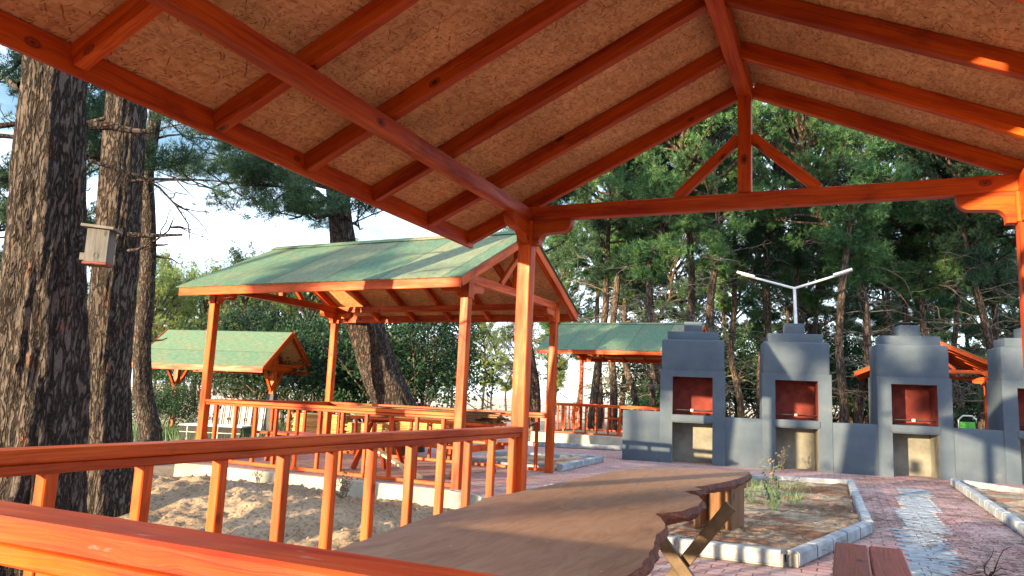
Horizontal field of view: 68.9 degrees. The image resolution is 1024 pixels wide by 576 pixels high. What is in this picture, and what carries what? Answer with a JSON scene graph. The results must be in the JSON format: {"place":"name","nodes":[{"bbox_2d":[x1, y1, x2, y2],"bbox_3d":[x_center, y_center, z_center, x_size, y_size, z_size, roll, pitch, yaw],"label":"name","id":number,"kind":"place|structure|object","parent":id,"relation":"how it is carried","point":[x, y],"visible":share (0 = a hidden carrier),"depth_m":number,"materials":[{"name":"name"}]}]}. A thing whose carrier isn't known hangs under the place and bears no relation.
{"place":"outdoors","nodes":[
{"label":"outdoors","id":0,"kind":"place"},
{"bbox_2d":[132,418,293,440],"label":"grass","id":1,"kind":"structure","parent":0,"point":[173,435],"depth_m":17.34,"materials":[{"name":"green plant"}]},
{"bbox_2d":[115,475,454,549],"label":"sand ground","id":2,"kind":"structure","parent":0,"point":[189,494],"depth_m":7.38,"materials":[{"name":"sand"}]},
{"bbox_2d":[0,91,262,516],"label":"pine tree","id":3,"kind":"object","parent":2,"relation":"on","point":[112,305],"visible":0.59,"depth_m":7.45,"materials":[{"name":"brown plant"}]},
{"bbox_2d":[392,446,405,455],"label":"trestle block","id":4,"kind":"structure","parent":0,"point":[402,450],"depth_m":13.53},
{"bbox_2d":[382,421,453,431],"bbox_3d":[-1.537,2.462,13.575,1.877,0.388,0.498,-3,-10,33],"label":"plank stack","id":5,"kind":"object","parent":4,"relation":"on","point":[402,426],"visible":0.1,"depth_m":13.50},
{"bbox_2d":[0,45,1018,418],"label":"sky","id":6,"kind":"structure","parent":0,"point":[222,228],"materials":[{"name":"white"}]},
{"bbox_2d":[131,382,954,509],"bbox_3d":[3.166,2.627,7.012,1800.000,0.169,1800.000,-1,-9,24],"label":"ground","id":7,"kind":"structure","parent":0,"point":[163,470],"depth_m":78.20,"materials":[{"name":"sand"}]},
{"bbox_2d":[0,102,101,249],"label":"pine tree","id":8,"kind":"object","parent":7,"relation":"on","point":[93,207],"depth_m":23.15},
{"bbox_2d":[0,54,215,575],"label":"pine tree","id":9,"kind":"object","parent":7,"relation":"on","point":[45,373],"visible":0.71,"depth_m":5.20,"materials":[{"name":"brown plant"}]},
{"bbox_2d":[79,223,122,267],"bbox_3d":[-2.839,-0.288,5.099,0.260,0.272,0.176,4,-8,-8],"label":"birdhouse","id":10,"kind":"object","parent":9,"relation":"attached to","point":[100,245],"visible":1,"depth_m":5.05,"materials":[{"name":"beige wood"}]},
{"bbox_2d":[0,46,220,301],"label":"pine tree","id":11,"kind":"object","parent":7,"relation":"on","point":[95,109],"visible":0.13,"depth_m":11.54,"materials":[{"name":"green plant"}]},
{"bbox_2d":[132,261,202,389],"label":"pine tree","id":12,"kind":"object","parent":7,"relation":"on","point":[161,286],"visible":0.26,"depth_m":46.33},
{"bbox_2d":[131,379,209,434],"bbox_3d":[-8.793,3.042,18.843,2.466,1.514,2.378,6,-9,-20],"label":"shrub","id":13,"kind":"object","parent":7,"relation":"on","point":[168,403],"visible":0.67,"depth_m":18.79,"materials":[{"name":"green plant"}]},
{"bbox_2d":[136,250,208,393],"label":"pine tree","id":14,"kind":"object","parent":7,"relation":"on","point":[167,265],"visible":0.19,"depth_m":51.50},
{"bbox_2d":[132,110,231,441],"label":"pine tree","id":15,"kind":"object","parent":7,"relation":"on","point":[148,421],"visible":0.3,"depth_m":16.39,"materials":[{"name":"brown plant"}]},
{"bbox_2d":[173,255,234,400],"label":"pine tree","id":16,"kind":"object","parent":7,"relation":"on","point":[197,301],"visible":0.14,"depth_m":48.44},
{"bbox_2d":[152,327,266,413],"bbox_3d":[-12.191,3.409,30.290,5.031,3.846,5.103,4,-8,-11],"label":"shrub","id":17,"kind":"object","parent":7,"relation":"on","point":[189,374],"visible":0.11,"depth_m":29.71,"materials":[{"name":"green plant"}]},
{"bbox_2d":[178,423,251,439],"bbox_3d":[-6.686,3.312,16.852,1.395,0.450,0.740,2,-8,0],"label":"tiled basin","id":18,"kind":"object","parent":7,"relation":"on","point":[222,429],"visible":0.48,"depth_m":16.52,"materials":[{"name":"white tile"}]},
{"bbox_2d":[132,329,313,428],"bbox_3d":[-7.915,2.712,20.501,4.040,3.085,2.572,0,-9,15],"label":"gazebo","id":19,"kind":"object","parent":7,"relation":"on","point":[239,352],"visible":0.81,"depth_m":20.08,"materials":[{"name":"green wood"}]},
{"bbox_2d":[204,249,265,398],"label":"pine tree","id":20,"kind":"object","parent":7,"relation":"on","point":[240,302],"visible":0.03,"depth_m":44.98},
{"bbox_2d":[199,238,277,417],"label":"pine tree","id":21,"kind":"object","parent":7,"relation":"on","point":[237,254],"visible":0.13,"depth_m":30.23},
{"bbox_2d":[165,301,318,423],"bbox_3d":[-9.884,2.795,28.005,6.124,4.615,6.038,6,-9,-22],"label":"shrub","id":22,"kind":"object","parent":7,"relation":"on","point":[240,381],"visible":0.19,"depth_m":27.21,"materials":[{"name":"green plant"}]},
{"bbox_2d":[237,406,252,424],"bbox_3d":[-6.683,3.305,18.639,0.330,0.940,0.190,2,-8,0],"label":"striped board","id":23,"kind":"object","parent":7,"relation":"on","point":[245,415],"visible":0.55,"depth_m":18.65,"materials":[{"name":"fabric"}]},
{"bbox_2d":[144,112,424,452],"bbox_3d":[-5.030,-1.388,15.207,8.954,10.200,4.132,-1,-9,24],"label":"pine tree","id":24,"kind":"object","parent":7,"relation":"on","point":[383,378],"visible":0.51,"depth_m":14.64,"materials":[{"name":"green plant"}]},
{"bbox_2d":[212,324,358,422],"bbox_3d":[-7.923,3.210,27.890,6.411,3.935,6.183,3,-8,-2],"label":"shrub","id":25,"kind":"object","parent":7,"relation":"on","point":[261,380],"visible":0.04,"depth_m":26.93,"materials":[{"name":"green plant"}]},
{"bbox_2d":[250,292,326,426],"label":"pine tree","id":26,"kind":"object","parent":7,"relation":"on","point":[268,328],"visible":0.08,"depth_m":27.02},
{"bbox_2d":[235,310,412,422],"bbox_3d":[-5.454,2.534,22.295,5.031,3.846,5.103,-3,-10,34],"label":"shrub","id":27,"kind":"object","parent":7,"relation":"on","point":[302,338],"visible":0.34,"depth_m":21.25,"materials":[{"name":"green plant"}]},
{"bbox_2d":[174,463,484,508],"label":"retaining wall","id":28,"kind":"structure","parent":7,"relation":"on","point":[423,496],"depth_m":9.68,"materials":[{"name":"concrete"}]},
{"bbox_2d":[246,326,454,421],"bbox_3d":[-4.346,2.766,22.766,5.707,3.632,5.918,-2,-9,28],"label":"shrub","id":29,"kind":"object","parent":7,"relation":"on","point":[349,390],"visible":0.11,"depth_m":21.83,"materials":[{"name":"green plant"}]},
{"bbox_2d":[296,314,503,426],"bbox_3d":[-2.781,2.163,20.911,5.786,4.422,5.868,-1,-9,22],"label":"shrub","id":30,"kind":"object","parent":7,"relation":"on","point":[426,361],"visible":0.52,"depth_m":20.05,"materials":[{"name":"green plant"}]},
{"bbox_2d":[470,322,504,409],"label":"pine tree","id":31,"kind":"object","parent":7,"relation":"on","point":[486,359],"visible":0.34,"depth_m":48.13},
{"bbox_2d":[480,326,513,409],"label":"pine tree","id":32,"kind":"object","parent":7,"relation":"on","point":[500,337],"visible":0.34,"depth_m":68.16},
{"bbox_2d":[489,322,536,416],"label":"pine tree","id":33,"kind":"object","parent":7,"relation":"on","point":[509,378],"visible":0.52,"depth_m":52.33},
{"bbox_2d":[470,189,579,437],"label":"pine tree","id":34,"kind":"object","parent":7,"relation":"on","point":[535,394],"visible":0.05,"depth_m":21.98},
{"bbox_2d":[486,197,582,422],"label":"pine tree","id":35,"kind":"object","parent":7,"relation":"on","point":[559,253],"visible":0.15,"depth_m":36.34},
{"bbox_2d":[532,322,574,421],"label":"pine tree","id":36,"kind":"object","parent":7,"relation":"on","point":[561,366],"visible":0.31,"depth_m":44.92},
{"bbox_2d":[533,220,589,423],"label":"pine tree","id":37,"kind":"object","parent":7,"relation":"on","point":[563,268],"visible":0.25,"depth_m":43.57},
{"bbox_2d":[557,231,610,420],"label":"pine tree","id":38,"kind":"object","parent":7,"relation":"on","point":[589,311],"visible":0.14,"depth_m":50.01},
{"bbox_2d":[564,183,631,428],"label":"pine tree","id":39,"kind":"object","parent":7,"relation":"on","point":[579,262],"visible":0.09,"depth_m":38.54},
{"bbox_2d":[559,139,668,430],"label":"pine tree","id":40,"kind":"object","parent":7,"relation":"on","point":[603,226],"visible":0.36,"depth_m":27.13,"materials":[{"name":"plant"}]},
{"bbox_2d":[565,155,662,431],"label":"pine tree","id":41,"kind":"object","parent":7,"relation":"on","point":[619,234],"visible":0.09,"depth_m":29.10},
{"bbox_2d":[582,231,665,425],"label":"pine tree","id":42,"kind":"object","parent":7,"relation":"on","point":[619,320],"visible":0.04,"depth_m":45.32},
{"bbox_2d":[572,143,676,409],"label":"pine tree","id":43,"kind":"object","parent":7,"relation":"on","point":[626,368],"visible":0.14,"depth_m":30.58,"materials":[{"name":"plant"}]},
{"bbox_2d":[598,149,686,410],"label":"pine tree","id":44,"kind":"object","parent":7,"relation":"on","point":[652,391],"visible":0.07,"depth_m":31.20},
{"bbox_2d":[583,105,737,403],"bbox_3d":[5.215,-1.418,25.086,5.531,14.174,5.819,1,-8,9],"label":"pine tree","id":45,"kind":"object","parent":7,"relation":"on","point":[663,243],"visible":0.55,"depth_m":24.01,"materials":[{"name":"plant"}]},
{"bbox_2d":[618,221,714,413],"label":"pine tree","id":46,"kind":"object","parent":7,"relation":"on","point":[670,277],"visible":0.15,"depth_m":40.26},
{"bbox_2d":[589,310,748,405],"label":"shrub","id":47,"kind":"object","parent":7,"relation":"on","point":[636,368],"visible":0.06,"depth_m":40.20,"materials":[{"name":"green plant"}]},
{"bbox_2d":[641,228,708,321],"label":"pine tree","id":48,"kind":"object","parent":7,"relation":"on","point":[682,303],"visible":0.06,"depth_m":47.52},
{"bbox_2d":[618,371,734,424],"bbox_3d":[7.193,5.242,34.183,4.932,3.027,4.756,5,-9,-14],"label":"shrub","id":49,"kind":"object","parent":7,"relation":"on","point":[643,401],"visible":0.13,"depth_m":33.69,"materials":[{"name":"green plant"}]},
{"bbox_2d":[634,86,753,394],"bbox_3d":[6.018,-2.090,27.093,6.212,16.224,6.112,2,-8,2],"label":"pine tree","id":50,"kind":"object","parent":7,"relation":"on","point":[691,273],"visible":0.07,"depth_m":26.51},
{"bbox_2d":[678,171,755,409],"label":"pine tree","id":51,"kind":"object","parent":7,"relation":"on","point":[721,304],"visible":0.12,"depth_m":42.67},
{"bbox_2d":[652,99,789,403],"bbox_3d":[6.410,-1.609,24.927,4.622,14.546,5.011,8,-10,-34],"label":"pine tree","id":52,"kind":"object","parent":7,"relation":"on","point":[715,242],"visible":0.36,"depth_m":24.45,"materials":[{"name":"plant"}]},
{"bbox_2d":[696,275,760,416],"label":"pine tree","id":53,"kind":"object","parent":7,"relation":"on","point":[719,317],"visible":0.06,"depth_m":49.59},
{"bbox_2d":[693,120,792,417],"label":"pine tree","id":54,"kind":"object","parent":7,"relation":"on","point":[735,372],"visible":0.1,"depth_m":31.19,"materials":[{"name":"plant"}]},
{"bbox_2d":[714,318,777,417],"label":"shrub","id":55,"kind":"object","parent":7,"relation":"on","point":[748,358],"visible":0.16,"depth_m":40.70,"materials":[{"name":"green plant"}]},
{"bbox_2d":[698,212,814,417],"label":"pine tree","id":56,"kind":"object","parent":7,"relation":"on","point":[747,299],"visible":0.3,"depth_m":37.19,"materials":[{"name":"plant"}]},
{"bbox_2d":[722,103,840,399],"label":"pine tree","id":57,"kind":"object","parent":7,"relation":"on","point":[758,266],"visible":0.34,"depth_m":28.57,"materials":[{"name":"plant"}]},
{"bbox_2d":[752,223,820,327],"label":"pine tree","id":58,"kind":"object","parent":7,"relation":"on","point":[783,311],"visible":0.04,"depth_m":44.58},
{"bbox_2d":[737,268,852,322],"bbox_3d":[8.483,2.099,22.449,3.311,5.381,0.360,-1,-9,24],"label":"street lamp","id":59,"kind":"object","parent":7,"relation":"on","point":[798,287],"visible":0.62,"depth_m":22.64,"materials":[{"name":"metal"}]},
{"bbox_2d":[731,329,863,415],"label":"shrub","id":60,"kind":"object","parent":7,"relation":"on","point":[833,383],"visible":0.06,"depth_m":41.78,"materials":[{"name":"green plant"}]},
{"bbox_2d":[756,115,870,392],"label":"pine tree","id":61,"kind":"object","parent":7,"relation":"on","point":[802,262],"visible":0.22,"depth_m":32.95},
{"bbox_2d":[775,166,856,390],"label":"pine tree","id":62,"kind":"object","parent":7,"relation":"on","point":[816,306],"visible":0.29,"depth_m":36.17,"materials":[{"name":"plant"}]},
{"bbox_2d":[772,238,865,418],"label":"pine tree","id":63,"kind":"object","parent":7,"relation":"on","point":[824,322],"visible":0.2,"depth_m":38.79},
{"bbox_2d":[729,100,963,423],"bbox_3d":[10.683,-1.506,24.595,6.603,14.816,5.629,-1,-9,-14],"label":"pine tree","id":64,"kind":"object","parent":7,"relation":"on","point":[858,263],"visible":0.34,"depth_m":24.57,"materials":[{"name":"plant"}]},
{"bbox_2d":[829,327,875,423],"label":"shrub","id":65,"kind":"object","parent":7,"relation":"on","point":[851,412],"visible":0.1,"depth_m":43.02,"materials":[{"name":"green plant"}]},
{"bbox_2d":[826,222,879,422],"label":"pine tree","id":66,"kind":"object","parent":7,"relation":"on","point":[855,316],"visible":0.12,"depth_m":46.41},
{"bbox_2d":[793,112,923,422],"bbox_3d":[11.202,-2.013,23.192,5.596,15.381,5.503,6,-6,-6],"label":"pine tree","id":67,"kind":"object","parent":7,"relation":"on","point":[843,240],"visible":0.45,"depth_m":23.31,"materials":[{"name":"plant"}]},
{"bbox_2d":[840,218,913,414],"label":"pine tree","id":68,"kind":"object","parent":7,"relation":"on","point":[879,318],"visible":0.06,"depth_m":41.71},
{"bbox_2d":[840,133,931,385],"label":"pine tree","id":69,"kind":"object","parent":7,"relation":"on","point":[888,307],"visible":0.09,"depth_m":33.71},
{"bbox_2d":[840,131,961,403],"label":"pine tree","id":70,"kind":"object","parent":7,"relation":"on","point":[900,250],"visible":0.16,"depth_m":27.61,"materials":[{"name":"plant"}]},
{"bbox_2d":[867,220,969,391],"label":"pine tree","id":71,"kind":"object","parent":7,"relation":"on","point":[946,311],"visible":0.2,"depth_m":36.44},
{"bbox_2d":[853,340,987,428],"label":"pavilion","id":72,"kind":"structure","parent":7,"relation":"on","point":[969,362],"depth_m":20.89,"materials":[{"name":"orange wood"}]},
{"bbox_2d":[859,145,1013,407],"bbox_3d":[15.213,-0.956,26.925,6.575,14.754,5.605,10,-14,-28],"label":"pine tree","id":73,"kind":"object","parent":7,"relation":"on","point":[908,275],"visible":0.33,"depth_m":26.25,"materials":[{"name":"plant"}]},
{"bbox_2d":[885,146,1017,415],"bbox_3d":[15.200,-1.268,25.020,5.018,14.709,4.750,-1,-9,21],"label":"pine tree","id":74,"kind":"object","parent":7,"relation":"on","point":[973,277],"visible":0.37,"depth_m":24.68,"materials":[{"name":"plant"}]},
{"bbox_2d":[892,152,1020,428],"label":"pine tree","id":75,"kind":"object","parent":7,"relation":"on","point":[998,277],"visible":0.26,"depth_m":25.92,"materials":[{"name":"plant"}]},
{"bbox_2d":[905,156,1013,427],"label":"pine tree","id":76,"kind":"object","parent":7,"relation":"on","point":[956,316],"visible":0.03,"depth_m":31.82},
{"bbox_2d":[949,366,983,428],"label":"shrub","id":77,"kind":"object","parent":7,"relation":"on","point":[965,391],"visible":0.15,"depth_m":39.97,"materials":[{"name":"green plant"}]},
{"bbox_2d":[953,385,983,426],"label":"shrub","id":78,"kind":"object","parent":7,"relation":"on","point":[965,419],"visible":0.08,"depth_m":30.67,"materials":[{"name":"green plant"}]},
{"bbox_2d":[931,236,1020,411],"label":"pine tree","id":79,"kind":"object","parent":7,"relation":"on","point":[975,329],"visible":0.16,"depth_m":38.30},
{"bbox_2d":[195,438,1023,575],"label":"paving","id":80,"kind":"structure","parent":0,"point":[705,566],"depth_m":9.89,"materials":[{"name":"brick"}]},
{"bbox_2d":[257,430,385,468],"bbox_3d":[-2.883,2.497,11.511,2.400,0.456,0.496,-2,-9,27],"label":"bench","id":81,"kind":"object","parent":80,"relation":"on","point":[290,433],"visible":0.33,"depth_m":11.71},
{"bbox_2d":[292,413,354,433],"bbox_3d":[-3.780,2.861,14.898,1.158,0.688,0.498,-1,-9,20],"label":"plank stack","id":82,"kind":"object","parent":80,"relation":"on","point":[311,422],"visible":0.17,"depth_m":14.73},
{"bbox_2d":[176,231,579,489],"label":"pavilion","id":83,"kind":"structure","parent":80,"relation":"on","point":[434,279],"depth_m":11.29,"materials":[{"name":"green wood"}]},
{"bbox_2d":[350,416,508,478],"bbox_3d":[-1.298,2.379,11.265,2.300,0.786,1.730,-2,-9,27],"label":"picnic table","id":84,"kind":"object","parent":80,"relation":"on","point":[500,445],"visible":0.45,"depth_m":11.08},
{"bbox_2d":[352,405,510,423],"bbox_3d":[-1.278,1.912,11.333,2.684,0.154,0.572,-1,-9,25],"label":"plank stack","id":85,"kind":"object","parent":84,"relation":"on","point":[482,417],"visible":0.61,"depth_m":10.88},
{"bbox_2d":[0,0,1023,575],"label":"pavilion","id":86,"kind":"structure","parent":80,"relation":"on","point":[466,122],"depth_m":4.27,"materials":[{"name":"orange wood"}]},
{"bbox_2d":[486,455,583,468],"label":"planting soil","id":87,"kind":"structure","parent":80,"relation":"on","point":[559,460],"depth_m":13.57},
{"bbox_2d":[334,468,751,575],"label":"slab table","id":88,"kind":"object","parent":80,"relation":"on","point":[615,523],"visible":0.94,"depth_m":2.39,"materials":[{"name":"brown wood"}]},
{"bbox_2d":[694,483,746,530],"bbox_3d":[1.899,2.014,6.849,0.380,0.465,0.360,-4,-11,38],"label":"wooden stool","id":89,"kind":"object","parent":88,"relation":"attached to","point":[716,501],"visible":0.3,"depth_m":6.81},
{"bbox_2d":[528,441,621,450],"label":"kerb","id":90,"kind":"structure","parent":80,"relation":"on","point":[585,446],"depth_m":17.88,"materials":[{"name":"concrete"}]},
{"bbox_2d":[530,430,621,445],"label":"foundation wall","id":91,"kind":"structure","parent":80,"relation":"on","point":[600,440],"depth_m":19.56,"materials":[{"name":"concrete"}]},
{"bbox_2d":[536,322,707,435],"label":"pavilion","id":92,"kind":"structure","parent":91,"relation":"on","point":[618,342],"depth_m":20.23,"materials":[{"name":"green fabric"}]},
{"bbox_2d":[557,456,603,471],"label":"kerb","id":93,"kind":"structure","parent":80,"relation":"on","point":[566,466],"depth_m":12.85,"materials":[{"name":"concrete"}]},
{"bbox_2d":[622,410,659,461],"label":"wall","id":94,"kind":"structure","parent":80,"relation":"on","point":[640,435],"depth_m":15.09,"materials":[{"name":"concrete"}]},
{"bbox_2d":[659,322,724,465],"bbox_3d":[3.711,2.140,15.326,1.270,2.865,0.818,0,-9,15],"label":"barbecue","id":95,"kind":"object","parent":80,"relation":"on","point":[692,400],"visible":0.98,"depth_m":15.13,"materials":[{"name":"grey concrete"}]},
{"bbox_2d":[659,536,783,567],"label":"kerb","id":96,"kind":"structure","parent":80,"relation":"on","point":[766,556],"depth_m":5.62,"materials":[{"name":"concrete"}]},
{"bbox_2d":[725,417,761,467],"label":"wall","id":97,"kind":"structure","parent":80,"relation":"on","point":[743,442],"depth_m":14.58,"materials":[{"name":"concrete"}]},
{"bbox_2d":[667,478,858,554],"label":"planting soil","id":98,"kind":"structure","parent":80,"relation":"on","point":[784,546],"depth_m":7.67,"materials":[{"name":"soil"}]},
{"bbox_2d":[761,466,780,511],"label":"weed","id":99,"kind":"object","parent":98,"relation":"on","point":[774,494],"visible":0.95,"depth_m":8.21,"materials":[{"name":"green plant"}]},
{"bbox_2d":[759,323,832,472],"bbox_3d":[5.608,2.151,14.828,1.270,2.865,0.818,0,-9,15],"label":"barbecue","id":100,"kind":"object","parent":80,"relation":"on","point":[795,395],"visible":0.98,"depth_m":14.62,"materials":[{"name":"grey concrete"}]},
{"bbox_2d":[751,474,846,483],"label":"kerb","id":101,"kind":"structure","parent":80,"relation":"on","point":[813,480],"depth_m":11.54,"materials":[{"name":"concrete"}]},
{"bbox_2d":[786,521,871,567],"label":"kerb","id":102,"kind":"structure","parent":80,"relation":"on","point":[802,555],"depth_m":6.00,"materials":[{"name":"concrete"}]},
{"bbox_2d":[832,422,878,475],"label":"wall","id":103,"kind":"structure","parent":80,"relation":"on","point":[855,448],"depth_m":14.07,"materials":[{"name":"concrete"}]},
{"bbox_2d":[847,480,873,533],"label":"kerb","id":104,"kind":"structure","parent":80,"relation":"on","point":[861,510],"depth_m":8.58,"materials":[{"name":"concrete"}]},
{"bbox_2d":[832,542,912,575],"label":"bench","id":105,"kind":"object","parent":80,"relation":"on","point":[852,560],"visible":1,"depth_m":3.56,"materials":[{"name":"wood"}]},
{"bbox_2d":[868,325,955,479],"bbox_3d":[7.607,2.162,14.303,1.270,2.865,0.818,0,-9,15],"label":"barbecue","id":106,"kind":"object","parent":80,"relation":"on","point":[910,399],"visible":0.99,"depth_m":14.10,"materials":[{"name":"grey concrete"}]},
{"bbox_2d":[892,487,969,575],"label":"paving stripe","id":107,"kind":"object","parent":80,"relation":"on","point":[919,556],"visible":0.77,"depth_m":7.07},
{"bbox_2d":[854,475,1023,575],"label":"pine litter","id":108,"kind":"object","parent":80,"relation":"on","point":[943,530],"visible":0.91,"depth_m":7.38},
{"bbox_2d":[954,428,1006,483],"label":"wall","id":109,"kind":"structure","parent":80,"relation":"on","point":[979,455],"depth_m":13.54,"materials":[{"name":"concrete"}]},
{"bbox_2d":[950,478,1023,537],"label":"kerb","id":110,"kind":"structure","parent":80,"relation":"on","point":[1011,521],"depth_m":8.95,"materials":[{"name":"concrete"}]},
{"bbox_2d":[960,480,1023,493],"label":"kerb","id":111,"kind":"structure","parent":80,"relation":"on","point":[993,487],"depth_m":11.79,"materials":[{"name":"concrete"}]},
{"bbox_2d":[970,486,1023,520],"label":"planting soil","id":112,"kind":"structure","parent":80,"relation":"on","point":[1014,500],"depth_m":10.17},
{"bbox_2d":[986,328,1023,484],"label":"barbecue","id":113,"kind":"object","parent":80,"relation":"on","point":[1005,394],"visible":0.95,"depth_m":13.64,"materials":[{"name":"concrete"}]},
{"bbox_2d":[744,477,815,508],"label":"grass","id":114,"kind":"structure","parent":0,"point":[759,489],"depth_m":9.74,"materials":[{"name":"green plant"}]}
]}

